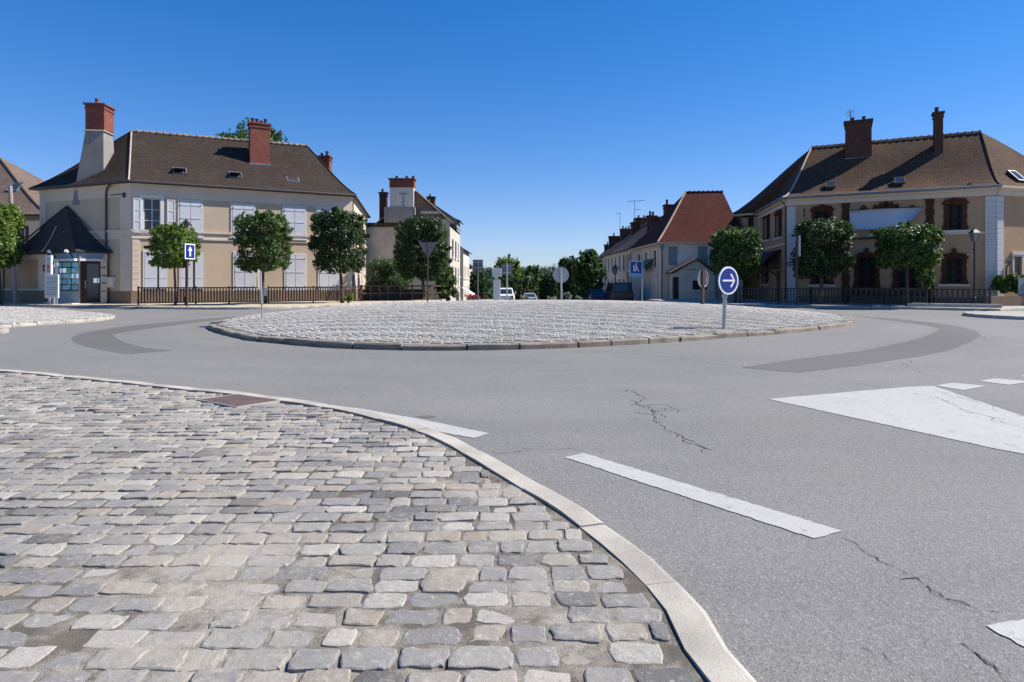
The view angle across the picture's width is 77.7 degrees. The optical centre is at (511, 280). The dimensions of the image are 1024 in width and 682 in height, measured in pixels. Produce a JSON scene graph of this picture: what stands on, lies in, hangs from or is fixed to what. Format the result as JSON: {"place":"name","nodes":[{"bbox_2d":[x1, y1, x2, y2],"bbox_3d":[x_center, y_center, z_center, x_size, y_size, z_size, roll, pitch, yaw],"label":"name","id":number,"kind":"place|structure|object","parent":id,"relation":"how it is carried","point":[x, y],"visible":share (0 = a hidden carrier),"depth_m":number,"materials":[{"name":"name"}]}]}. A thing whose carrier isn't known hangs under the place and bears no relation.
{"place":"outdoors","nodes":[
{"label":"outdoors","id":0,"kind":"place"},
{"bbox_2d":[3,300,428,308],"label":"pavement","id":1,"kind":"structure","parent":0,"point":[253,304],"depth_m":38.82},
{"bbox_2d":[1,267,11,301],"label":"side wall","id":2,"kind":"structure","parent":1,"relation":"on","point":[6,283],"depth_m":42.94,"materials":[{"name":"beige paint"}]},
{"bbox_2d":[8,186,17,302],"bbox_3d":[-32.057,-2.232,40.800,0.584,7.676,0.296,0,0,0],"label":"utility pole","id":3,"kind":"object","parent":1,"relation":"on","point":[13,271],"visible":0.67,"depth_m":40.70,"materials":[{"name":"metal"}]},
{"bbox_2d":[0,203,27,304],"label":"street tree","id":4,"kind":"object","parent":1,"relation":"on","point":[8,232],"visible":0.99,"depth_m":40.28,"materials":[{"name":"green plant"}]},
{"bbox_2d":[45,253,58,303],"bbox_3d":[-28.096,-0.083,38.854,0.826,3.165,0.272,0,0,0],"label":"information board","id":5,"kind":"object","parent":1,"relation":"on","point":[51,285],"visible":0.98,"depth_m":38.73,"materials":[{"name":"metal"}]},
{"bbox_2d":[16,205,111,303],"bbox_3d":[-31.589,-1.594,42.511,12.757,6.789,2.828,0,0,25],"label":"shop kiosk","id":6,"kind":"object","parent":1,"relation":"on","point":[80,256],"visible":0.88,"depth_m":40.62,"materials":[{"name":"brown wood"}]},
{"bbox_2d":[53,261,78,290],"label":"shop window","id":7,"kind":"structure","parent":6,"relation":"in","point":[68,271],"depth_m":40.31,"materials":[{"name":"blue glass"}]},
{"bbox_2d":[80,261,100,302],"bbox_3d":[-26.566,0.080,40.072,1.134,2.600,0.140,0,0,-40],"label":"door","id":8,"kind":"structure","parent":6,"relation":"in","point":[90,271],"depth_m":40.08,"materials":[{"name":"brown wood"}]},
{"bbox_2d":[143,222,201,304],"bbox_3d":[-20.107,-0.981,37.692,2.791,5.009,2.862,0,0,0],"label":"street tree","id":9,"kind":"object","parent":1,"relation":"on","point":[173,257],"visible":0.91,"depth_m":37.06,"materials":[{"name":"green plant"}]},
{"bbox_2d":[182,219,191,304],"bbox_3d":[-19.494,-1.065,38.000,0.513,5.261,0.513,0,0,0],"label":"street lamp","id":10,"kind":"object","parent":1,"relation":"on","point":[187,224],"visible":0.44,"depth_m":37.93,"materials":[{"name":"black metal"}]},
{"bbox_2d":[185,243,194,305],"bbox_3d":[-18.309,-0.252,35.867,0.307,3.634,0.862,0,0,9],"label":"one way sign","id":11,"kind":"object","parent":1,"relation":"on","point":[189,251],"visible":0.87,"depth_m":35.89,"materials":[{"name":"blue metal"}]},
{"bbox_2d":[137,286,259,304],"bbox_3d":[-19.294,0.935,39.384,7.121,1.160,0.354,0,0,-15],"label":"railing","id":12,"kind":"object","parent":1,"relation":"on","point":[195,287],"visible":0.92,"depth_m":39.34,"materials":[{"name":"brown metal"}]},
{"bbox_2d":[231,209,293,303],"bbox_3d":[-15.179,-1.443,38.993,3.379,5.937,3.572,0,0,0],"label":"street tree","id":13,"kind":"object","parent":1,"relation":"on","point":[261,242],"visible":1,"depth_m":38.15,"materials":[{"name":"green plant"}]},
{"bbox_2d":[267,286,360,302],"bbox_3d":[-13.037,0.935,42.502,6.477,1.160,0.395,0,0,-39],"label":"railing","id":14,"kind":"object","parent":1,"relation":"on","point":[332,287],"visible":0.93,"depth_m":42.16,"materials":[{"name":"brown metal"}]},
{"bbox_2d":[308,206,370,302],"bbox_3d":[-11.485,-1.669,41.975,3.880,6.395,3.640,0,0,0],"label":"street tree","id":15,"kind":"object","parent":1,"relation":"on","point":[341,239],"visible":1,"depth_m":40.94,"materials":[{"name":"green plant"}]},
{"bbox_2d":[343,293,353,302],"bbox_3d":[-10.699,1.140,41.668,0.735,0.688,0.670,0,0,0],"label":"plant","id":16,"kind":"object","parent":1,"relation":"on","point":[348,298],"visible":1,"depth_m":41.52,"materials":[{"name":"green plant"}]},
{"bbox_2d":[361,284,441,300],"bbox_3d":[-8.159,1.000,47.031,6.215,1.400,0.530,0,0,-28],"label":"rail fence","id":17,"kind":"object","parent":1,"relation":"on","point":[379,294],"visible":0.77,"depth_m":46.90,"materials":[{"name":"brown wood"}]},
{"bbox_2d":[392,215,452,298],"bbox_3d":[-6.719,-1.679,47.989,4.520,6.685,4.601,0,0,0],"label":"street tree","id":18,"kind":"object","parent":1,"relation":"on","point":[434,229],"visible":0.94,"depth_m":46.79,"materials":[{"name":"green plant"}]},
{"bbox_2d":[0,306,1023,681],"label":"road","id":19,"kind":"structure","parent":0,"point":[942,516],"depth_m":5.91,"materials":[{"name":"grey asphalt"}]},
{"bbox_2d":[71,316,240,353],"bbox_3d":[-11.553,1.597,20.665,3.655,0.001,15.003,0,0,-17],"label":"asphalt patch","id":20,"kind":"object","parent":19,"relation":"on","point":[104,339],"visible":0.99,"depth_m":17.50,"materials":[{"name":"grey asphalt"}]},
{"bbox_2d":[0,299,445,309],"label":"pavement kerb","id":21,"kind":"structure","parent":19,"relation":"on","point":[160,307],"depth_m":36.70,"materials":[{"name":"concrete"}]},
{"bbox_2d":[0,373,707,681],"bbox_3d":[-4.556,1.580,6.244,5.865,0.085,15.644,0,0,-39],"label":"foreground cobbles","id":22,"kind":"object","parent":19,"relation":"on","point":[182,415],"visible":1,"depth_m":3.73,"materials":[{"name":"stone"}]},
{"bbox_2d":[196,394,280,407],"bbox_3d":[-3.541,1.566,8.230,0.981,0.048,0.584,0,0,34],"label":"inspection cover","id":23,"kind":"object","parent":22,"relation":"on","point":[238,401],"visible":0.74,"depth_m":8.19,"materials":[{"name":"metal"}]},
{"bbox_2d":[0,369,756,681],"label":"foreground kerb","id":24,"kind":"structure","parent":19,"relation":"on","point":[710,654],"depth_m":3.63,"materials":[{"name":"concrete"}]},
{"bbox_2d":[350,407,488,437],"bbox_3d":[-1.386,1.595,7.367,2.737,0.001,0.343,0,0,39],"label":"edge line","id":25,"kind":"object","parent":19,"relation":"on","point":[445,428],"visible":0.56,"depth_m":6.94,"materials":[{"name":"paint"}]},
{"bbox_2d":[500,288,515,299],"bbox_3d":[-0.595,1.538,63.955,2.020,1.616,4.191,0,0,0],"label":"car","id":26,"kind":"object","parent":19,"relation":"on","point":[511,296],"visible":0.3,"depth_m":62.11,"materials":[{"name":"white paint"}]},
{"bbox_2d":[523,293,537,299],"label":"car","id":27,"kind":"object","parent":19,"relation":"on","point":[532,296],"visible":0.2,"depth_m":70.31,"materials":[{"name":"grey paint"}]},
{"bbox_2d":[209,308,853,350],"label":"island kerb","id":28,"kind":"structure","parent":19,"relation":"on","point":[447,347],"depth_m":15.55,"materials":[{"name":"concrete"}]},
{"bbox_2d":[216,310,846,344],"bbox_3d":[1.498,1.210,27.751,25.093,0.555,26.202,0,0,0],"label":"traffic island","id":29,"kind":"object","parent":19,"relation":"on","point":[421,343],"visible":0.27,"depth_m":17.00,"materials":[{"name":"stone"}]},
{"bbox_2d":[216,300,847,343],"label":"island cobbles","id":30,"kind":"object","parent":29,"relation":"on","point":[431,321],"visible":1,"depth_m":19.69,"materials":[{"name":"stone"}]},
{"bbox_2d":[553,267,568,299],"bbox_3d":[2.329,0.192,30.025,0.760,1.678,0.140,0,0,-7],"label":"round sign","id":31,"kind":"object","parent":29,"relation":"on","point":[560,275],"visible":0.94,"depth_m":30.05,"materials":[{"name":"metal"}]},
{"bbox_2d":[697,269,707,303],"bbox_3d":[8.925,0.335,29.538,0.862,1.732,0.221,0,0,-40],"label":"round sign","id":32,"kind":"object","parent":29,"relation":"on","point":[702,278],"visible":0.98,"depth_m":29.44,"materials":[{"name":"brown metal"}]},
{"bbox_2d":[718,267,737,328],"bbox_3d":[6.222,0.551,18.477,0.811,1.913,0.237,0,0,-29],"label":"direction sign","id":33,"kind":"object","parent":29,"relation":"on","point":[728,280],"visible":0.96,"depth_m":18.41,"materials":[{"name":"metal"}]},
{"bbox_2d":[584,289,604,299],"bbox_3d":[7.977,1.523,61.955,2.000,1.446,4.090,0,0,-6],"label":"car","id":34,"kind":"object","parent":19,"relation":"on","point":[595,294],"visible":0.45,"depth_m":60.29,"materials":[{"name":"blue paint"}]},
{"bbox_2d":[603,282,633,300],"bbox_3d":[9.743,1.158,58.355,2.250,1.976,4.990,0,0,-1],"label":"van","id":35,"kind":"object","parent":19,"relation":"on","point":[620,291],"visible":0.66,"depth_m":56.03,"materials":[{"name":"blue paint"}]},
{"bbox_2d":[629,260,642,300],"bbox_3d":[8.638,0.134,44.427,1.052,3.132,0.123,0,0,-7],"label":"pedestrian crossing sign","id":36,"kind":"object","parent":19,"relation":"on","point":[635,268],"visible":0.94,"depth_m":44.39,"materials":[{"name":"metal"}]},
{"bbox_2d":[626,389,707,451],"bbox_3d":[1.663,1.596,7.668,0.480,0.001,3.510,0,0,0],"label":"road crack","id":37,"kind":"object","parent":19,"relation":"on","point":[660,423],"visible":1,"depth_m":7.35,"materials":[{"name":"black asphalt"}]},
{"bbox_2d":[565,453,841,537],"bbox_3d":[1.288,1.595,4.891,0.275,0.001,2.336,0,0,-38],"label":"road marking","id":38,"kind":"object","parent":19,"relation":"on","point":[795,524],"visible":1,"depth_m":4.62,"materials":[{"name":"paint"}]},
{"bbox_2d":[647,299,1023,310],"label":"pavement kerb","id":39,"kind":"structure","parent":19,"relation":"on","point":[916,308],"depth_m":36.01,"materials":[{"name":"concrete"}]},
{"bbox_2d":[742,316,979,372],"bbox_3d":[11.535,1.597,19.029,4.183,0.001,20.602,0,0,33],"label":"asphalt patch","id":40,"kind":"object","parent":19,"relation":"on","point":[944,337],"visible":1,"depth_m":14.09,"materials":[{"name":"grey asphalt"}]},
{"bbox_2d":[771,386,1023,453],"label":"painted wedge","id":41,"kind":"object","parent":19,"relation":"on","point":[915,408],"visible":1,"depth_m":7.67,"materials":[{"name":"paint"}]},
{"bbox_2d":[843,537,997,611],"bbox_3d":[2.123,1.596,3.482,0.180,0.001,0.953,0,0,-17],"label":"road crack","id":42,"kind":"object","parent":19,"relation":"on","point":[920,580],"visible":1,"depth_m":3.30,"materials":[{"name":"black asphalt"}]},
{"bbox_2d":[936,383,982,389],"bbox_3d":[6.773,1.595,9.608,0.728,0.001,0.433,0,0,-30],"label":"give way dash","id":43,"kind":"object","parent":19,"relation":"on","point":[960,386],"visible":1,"depth_m":9.56,"materials":[{"name":"paint"}]},
{"bbox_2d":[962,643,1005,681],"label":"road crack","id":44,"kind":"object","parent":19,"relation":"on","point":[985,661],"visible":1,"depth_m":2.66,"materials":[{"name":"black asphalt"}]},
{"bbox_2d":[963,311,1023,319],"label":"island kerb","id":45,"kind":"structure","parent":19,"relation":"on","point":[966,313],"depth_m":26.80,"materials":[{"name":"concrete"}]},
{"bbox_2d":[969,311,1023,315],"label":"island surface","id":46,"kind":"object","parent":19,"relation":"on","point":[1013,313],"visible":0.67,"depth_m":28.76,"materials":[{"name":"grey concrete"}]},
{"bbox_2d":[981,378,1023,384],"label":"give way dash","id":47,"kind":"object","parent":19,"relation":"on","point":[1004,381],"visible":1,"depth_m":10.03,"materials":[{"name":"paint"}]},
{"bbox_2d":[986,619,1023,645],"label":"road marking","id":48,"kind":"object","parent":19,"relation":"on","point":[1013,630],"visible":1,"depth_m":2.90,"materials":[{"name":"paint"}]},
{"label":"far refuge surface","id":49,"kind":"structure","parent":19,"relation":"on","visible":0},
{"bbox_2d":[419,242,436,301],"bbox_3d":[-5.740,-0.502,43.223,1.243,4.204,0.144,0,0,0],"label":"give way sign","id":50,"kind":"object","parent":49,"relation":"on","point":[427,247],"visible":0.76,"depth_m":43.27,"materials":[{"name":"grey metal"}]},
{"bbox_2d":[473,260,482,299],"bbox_3d":[-2.482,0.041,46.226,0.728,3.119,0.159,0,0,-2],"label":"square sign","id":51,"kind":"object","parent":49,"relation":"on","point":[477,265],"visible":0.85,"depth_m":46.20,"materials":[{"name":"metal"}]},
{"bbox_2d":[492,266,501,299],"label":"totem sign","id":52,"kind":"object","parent":49,"relation":"on","point":[496,272],"visible":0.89,"depth_m":46.85,"materials":[{"name":"grey metal"}]},
{"bbox_2d":[502,264,511,299],"bbox_3d":[-0.372,0.166,47.526,0.813,2.869,0.159,0,0,-2],"label":"square sign","id":53,"kind":"object","parent":49,"relation":"on","point":[506,269],"visible":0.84,"depth_m":47.56,"materials":[{"name":"metal"}]},
{"bbox_2d":[0,0,1023,271],"label":"sky","id":54,"kind":"structure","parent":0,"point":[532,124],"materials":[{"name":"blue"}]},
{"bbox_2d":[652,299,1023,308],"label":"pavement","id":55,"kind":"structure","parent":0,"point":[730,301],"depth_m":40.52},
{"bbox_2d":[708,225,762,302],"bbox_3d":[14.866,-1.125,42.424,3.416,5.302,3.492,0,0,0],"label":"street tree","id":56,"kind":"object","parent":55,"relation":"on","point":[735,241],"visible":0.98,"depth_m":41.48,"materials":[{"name":"green plant"}]},
{"bbox_2d":[738,287,844,304],"bbox_3d":[17.540,0.965,40.001,6.209,1.100,0.380,0,0,25],"label":"railing","id":57,"kind":"object","parent":55,"relation":"on","point":[810,295],"visible":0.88,"depth_m":39.97,"materials":[{"name":"black metal"}]},
{"bbox_2d":[795,236,799,304],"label":"post sign","id":58,"kind":"object","parent":55,"relation":"on","point":[797,256],"visible":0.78,"depth_m":37.95,"materials":[{"name":"grey metal"}]},
{"bbox_2d":[790,216,858,304],"bbox_3d":[18.825,-1.187,38.670,3.613,5.429,3.574,0,0,0],"label":"street tree","id":59,"kind":"object","parent":55,"relation":"on","point":[827,256],"visible":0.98,"depth_m":37.68,"materials":[{"name":"green plant"}]},
{"bbox_2d":[845,287,925,304],"bbox_3d":[22.124,0.965,37.700,4.263,1.100,0.156,0,0,26],"label":"railing","id":60,"kind":"object","parent":55,"relation":"on","point":[886,295],"visible":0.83,"depth_m":37.66,"materials":[{"name":"black metal"}]},
{"bbox_2d":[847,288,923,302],"bbox_3d":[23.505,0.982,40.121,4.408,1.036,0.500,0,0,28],"label":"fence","id":61,"kind":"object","parent":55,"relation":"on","point":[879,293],"visible":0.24,"depth_m":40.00,"materials":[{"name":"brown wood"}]},
{"bbox_2d":[871,220,944,305],"bbox_3d":[22.583,-0.953,36.422,3.376,4.951,3.245,0,0,0],"label":"street tree","id":62,"kind":"object","parent":55,"relation":"on","point":[902,247],"visible":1,"depth_m":35.64,"materials":[{"name":"green plant"}]},
{"bbox_2d":[926,288,991,303],"bbox_3d":[25.409,0.965,36.200,3.180,1.100,0.155,0,0,23],"label":"railing","id":63,"kind":"object","parent":55,"relation":"on","point":[968,296],"visible":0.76,"depth_m":36.18,"materials":[{"name":"brown metal"}]},
{"bbox_2d":[969,227,980,303],"bbox_3d":[26.138,-0.717,35.900,0.432,4.565,0.432,0,0,0],"label":"street lamp","id":64,"kind":"object","parent":55,"relation":"on","point":[974,233],"visible":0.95,"depth_m":35.86,"materials":[{"name":"metal"}]},
{"bbox_2d":[986,278,1023,305],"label":"wall","id":65,"kind":"structure","parent":55,"relation":"on","point":[1018,300],"depth_m":36.63,"materials":[{"name":"beige concrete"}]},
{"bbox_2d":[990,273,1023,293],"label":"hedge","id":66,"kind":"object","parent":65,"relation":"on","point":[1001,283],"visible":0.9,"depth_m":37.22,"materials":[{"name":"green plant"}]},
{"bbox_2d":[907,303,1001,307],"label":"kerb wall","id":67,"kind":"structure","parent":0,"point":[954,305],"depth_m":34.97,"materials":[{"name":"concrete"}]},
{"bbox_3d":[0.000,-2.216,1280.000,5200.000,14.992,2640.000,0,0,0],"label":"ground","id":68,"kind":"structure","parent":0,"visible":0},
{"bbox_2d":[0,157,43,253],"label":"brown roofed house","id":69,"kind":"structure","parent":68,"relation":"on","point":[20,181],"depth_m":56.25,"materials":[{"name":"brown tile"},{"name":"dark wood"}]},
{"bbox_2d":[5,182,24,191],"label":"roof window","id":70,"kind":"structure","parent":69,"relation":"in","point":[15,185],"depth_m":56.63,"materials":[{"name":"metal"}]},
{"bbox_2d":[18,227,28,252],"bbox_3d":[-41.554,-2.866,54.080,0.909,3.424,0.240,0,0,0],"label":"window","id":71,"kind":"structure","parent":69,"relation":"in","point":[24,232],"depth_m":54.14,"materials":[{"name":"white paint"}]},
{"bbox_2d":[28,98,370,303],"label":"corner house","id":72,"kind":"structure","parent":68,"relation":"on","point":[119,197],"depth_m":42.74,"materials":[{"name":"beige paint"}]},
{"bbox_2d":[140,194,163,234],"bbox_3d":[-22.957,-4.191,40.554,1.224,2.510,0.823,0,0,0],"label":"window","id":73,"kind":"structure","parent":72,"relation":"in","point":[152,210],"depth_m":40.69,"materials":[{"name":"white paint"}]},
{"bbox_2d":[172,167,186,174],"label":"roof window","id":74,"kind":"structure","parent":72,"relation":"in","point":[173,168],"depth_m":42.37,"materials":[{"name":"metal"}]},
{"bbox_2d":[215,117,288,142],"bbox_3d":[-25.113,-7.061,62.016,7.487,17.486,7.422,0,0,0],"label":"tall tree","id":75,"kind":"object","parent":68,"relation":"on","point":[274,136],"visible":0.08,"depth_m":61.87,"materials":[{"name":"green plant"}]},
{"bbox_2d":[257,269,262,318],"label":"round sign","id":76,"kind":"object","parent":68,"relation":"on","point":[259,279],"visible":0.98,"depth_m":22.17,"materials":[{"name":"metal"}]},
{"bbox_2d":[364,257,412,289],"bbox_3d":[-10.407,-0.237,52.978,4.153,3.829,3.626,0,0,0],"label":"shrub","id":77,"kind":"object","parent":68,"relation":"on","point":[384,269],"visible":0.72,"depth_m":52.08,"materials":[{"name":"green plant"}]},
{"bbox_2d":[367,176,459,300],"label":"old house","id":78,"kind":"structure","parent":68,"relation":"on","point":[407,200],"depth_m":62.00,"materials":[{"name":"beige paint"}]},
{"bbox_2d":[426,194,462,298],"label":"terraced house","id":79,"kind":"structure","parent":68,"relation":"on","point":[432,200],"depth_m":76.00,"materials":[{"name":"brown wood"}]},
{"bbox_2d":[435,266,457,300],"bbox_3d":[-5.274,0.381,50.938,2.047,3.171,1.848,0,0,0],"label":"shrub","id":80,"kind":"object","parent":68,"relation":"on","point":[445,289],"visible":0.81,"depth_m":50.61,"materials":[{"name":"green plant"}]},
{"bbox_2d":[460,246,471,299],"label":"terraced house","id":81,"kind":"structure","parent":68,"relation":"on","point":[464,268],"depth_m":82.90,"materials":[{"name":"white paint"}]},
{"bbox_2d":[469,271,488,299],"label":"roadside tree","id":82,"kind":"object","parent":68,"relation":"on","point":[483,290],"visible":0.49,"depth_m":98.99,"materials":[{"name":"green plant"}]},
{"bbox_2d":[493,254,523,295],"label":"tall tree","id":83,"kind":"object","parent":68,"relation":"on","point":[515,263],"visible":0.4,"depth_m":93.90,"materials":[{"name":"green plant"}]},
{"bbox_2d":[500,275,539,299],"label":"roadside tree","id":84,"kind":"object","parent":68,"relation":"on","point":[521,286],"visible":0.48,"depth_m":86.77,"materials":[{"name":"green plant"}]},
{"bbox_2d":[472,263,585,299],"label":"distant wood","id":85,"kind":"object","parent":68,"relation":"on","point":[488,276],"visible":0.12,"depth_m":335.81,"materials":[{"name":"green plant"}]},
{"bbox_2d":[521,264,543,293],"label":"tall tree","id":86,"kind":"object","parent":68,"relation":"on","point":[534,270],"visible":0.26,"depth_m":109.18,"materials":[{"name":"green plant"}]},
{"bbox_2d":[538,273,559,299],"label":"roadside tree","id":87,"kind":"object","parent":68,"relation":"on","point":[548,288],"visible":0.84,"depth_m":83.28,"materials":[{"name":"green plant"}]},
{"bbox_2d":[557,255,577,299],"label":"roadside tree","id":88,"kind":"object","parent":68,"relation":"on","point":[567,285],"visible":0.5,"depth_m":65.33,"materials":[{"name":"green plant"}]},
{"bbox_2d":[571,248,606,299],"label":"roadside tree","id":89,"kind":"object","parent":68,"relation":"on","point":[590,271],"visible":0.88,"depth_m":61.30,"materials":[{"name":"green plant"}]},
{"bbox_2d":[597,213,629,289],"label":"terraced house","id":90,"kind":"structure","parent":68,"relation":"on","point":[614,240],"depth_m":92.67,"materials":[{"name":"brown wood"}]},
{"bbox_2d":[600,200,661,291],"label":"terraced house","id":91,"kind":"structure","parent":68,"relation":"on","point":[619,255],"depth_m":73.78,"materials":[{"name":"beige paint"}]},
{"bbox_2d":[628,190,742,300],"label":"red roofed house","id":92,"kind":"structure","parent":68,"relation":"on","point":[673,241],"depth_m":53.39,"materials":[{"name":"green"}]},
{"bbox_2d":[674,277,678,298],"bbox_3d":[13.023,1.162,50.620,0.519,2.877,0.040,0,0,0],"label":"door","id":93,"kind":"structure","parent":92,"relation":"in","point":[676,279],"depth_m":50.60,"materials":[{"name":"brown wood"}]},
{"bbox_2d":[687,281,712,291],"bbox_3d":[14.942,0.443,50.510,2.016,0.886,0.300,0,0,0],"label":"window","id":94,"kind":"structure","parent":92,"relation":"in","point":[696,288],"depth_m":50.58,"materials":[{"name":"grey wood"}]},
{"bbox_2d":[733,107,1023,303],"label":"tan house","id":95,"kind":"structure","parent":68,"relation":"on","point":[959,186],"depth_m":41.51,"materials":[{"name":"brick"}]},
{"bbox_2d":[773,215,782,239],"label":"window","id":96,"kind":"structure","parent":95,"relation":"in","point":[779,217],"depth_m":46.58,"materials":[{"name":"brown wood"}]},
{"bbox_2d":[776,271,779,300],"bbox_3d":[19.330,0.450,46.102,0.050,2.300,1.000,0,0,11],"label":"door","id":97,"kind":"structure","parent":95,"relation":"in","point":[777,272],"depth_m":46.24,"materials":[{"name":"brown wood"}]},
{"bbox_2d":[815,211,828,223],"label":"window","id":98,"kind":"structure","parent":95,"relation":"in","point":[818,214],"depth_m":42.56,"materials":[{"name":"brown wood"}]},
{"bbox_2d":[808,274,835,285],"bbox_3d":[20.720,-0.457,42.457,1.702,1.700,0.380,0,0,28],"label":"window","id":99,"kind":"structure","parent":95,"relation":"in","point":[817,279],"depth_m":42.58,"materials":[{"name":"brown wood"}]},
{"bbox_2d":[826,181,835,188],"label":"roof window","id":100,"kind":"structure","parent":95,"relation":"in","point":[829,184],"depth_m":43.15,"materials":[{"name":"grey glass"}]},
{"bbox_2d":[858,257,875,287],"bbox_3d":[23.092,-0.508,41.356,1.010,1.974,0.090,0,0,28],"label":"window","id":101,"kind":"structure","parent":95,"relation":"in","point":[866,269],"depth_m":41.34,"materials":[{"name":"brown wood"}]},
{"bbox_2d":[850,206,923,229],"bbox_3d":[23.749,-3.902,40.357,4.062,1.423,0.384,0,0,28],"label":"banner","id":102,"kind":"object","parent":95,"relation":"attached to","point":[862,219],"visible":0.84,"depth_m":40.51,"materials":[{"name":"white fabric"}]},
{"bbox_2d":[894,177,904,184],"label":"roof window","id":103,"kind":"structure","parent":95,"relation":"in","point":[897,180],"depth_m":41.24,"materials":[{"name":"grey glass"}]},
{"bbox_2d":[897,269,915,287],"bbox_3d":[25.030,-0.495,40.322,1.077,1.925,0.090,0,0,28],"label":"window","id":104,"kind":"structure","parent":95,"relation":"in","point":[901,275],"depth_m":40.31,"materials":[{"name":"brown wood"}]},
{"bbox_2d":[938,258,970,285],"bbox_3d":[27.149,-0.507,39.027,1.679,1.709,0.380,0,0,28],"label":"window","id":105,"kind":"structure","parent":95,"relation":"in","point":[953,266],"depth_m":39.09,"materials":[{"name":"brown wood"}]},
{"bbox_2d":[943,204,970,232],"bbox_3d":[27.208,-3.842,38.996,1.589,1.761,0.380,0,0,28],"label":"window","id":106,"kind":"structure","parent":95,"relation":"in","point":[954,210],"depth_m":39.07,"materials":[{"name":"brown wood"}]},
{"bbox_2d":[1006,170,1023,181],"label":"roof window","id":107,"kind":"structure","parent":95,"relation":"in","point":[1014,174],"depth_m":39.47,"materials":[{"name":"white glass"}]},
{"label":"left island bed","id":108,"kind":"structure","parent":0,"visible":0},
{"bbox_2d":[0,306,112,323],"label":"island cobbles","id":109,"kind":"object","parent":108,"relation":"on","point":[14,315],"visible":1,"depth_m":26.81,"materials":[{"name":"stone"}]},
{"bbox_2d":[0,307,114,333],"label":"island kerb","id":110,"kind":"structure","parent":108,"relation":"on","point":[4,329],"depth_m":23.16,"materials":[{"name":"concrete"}]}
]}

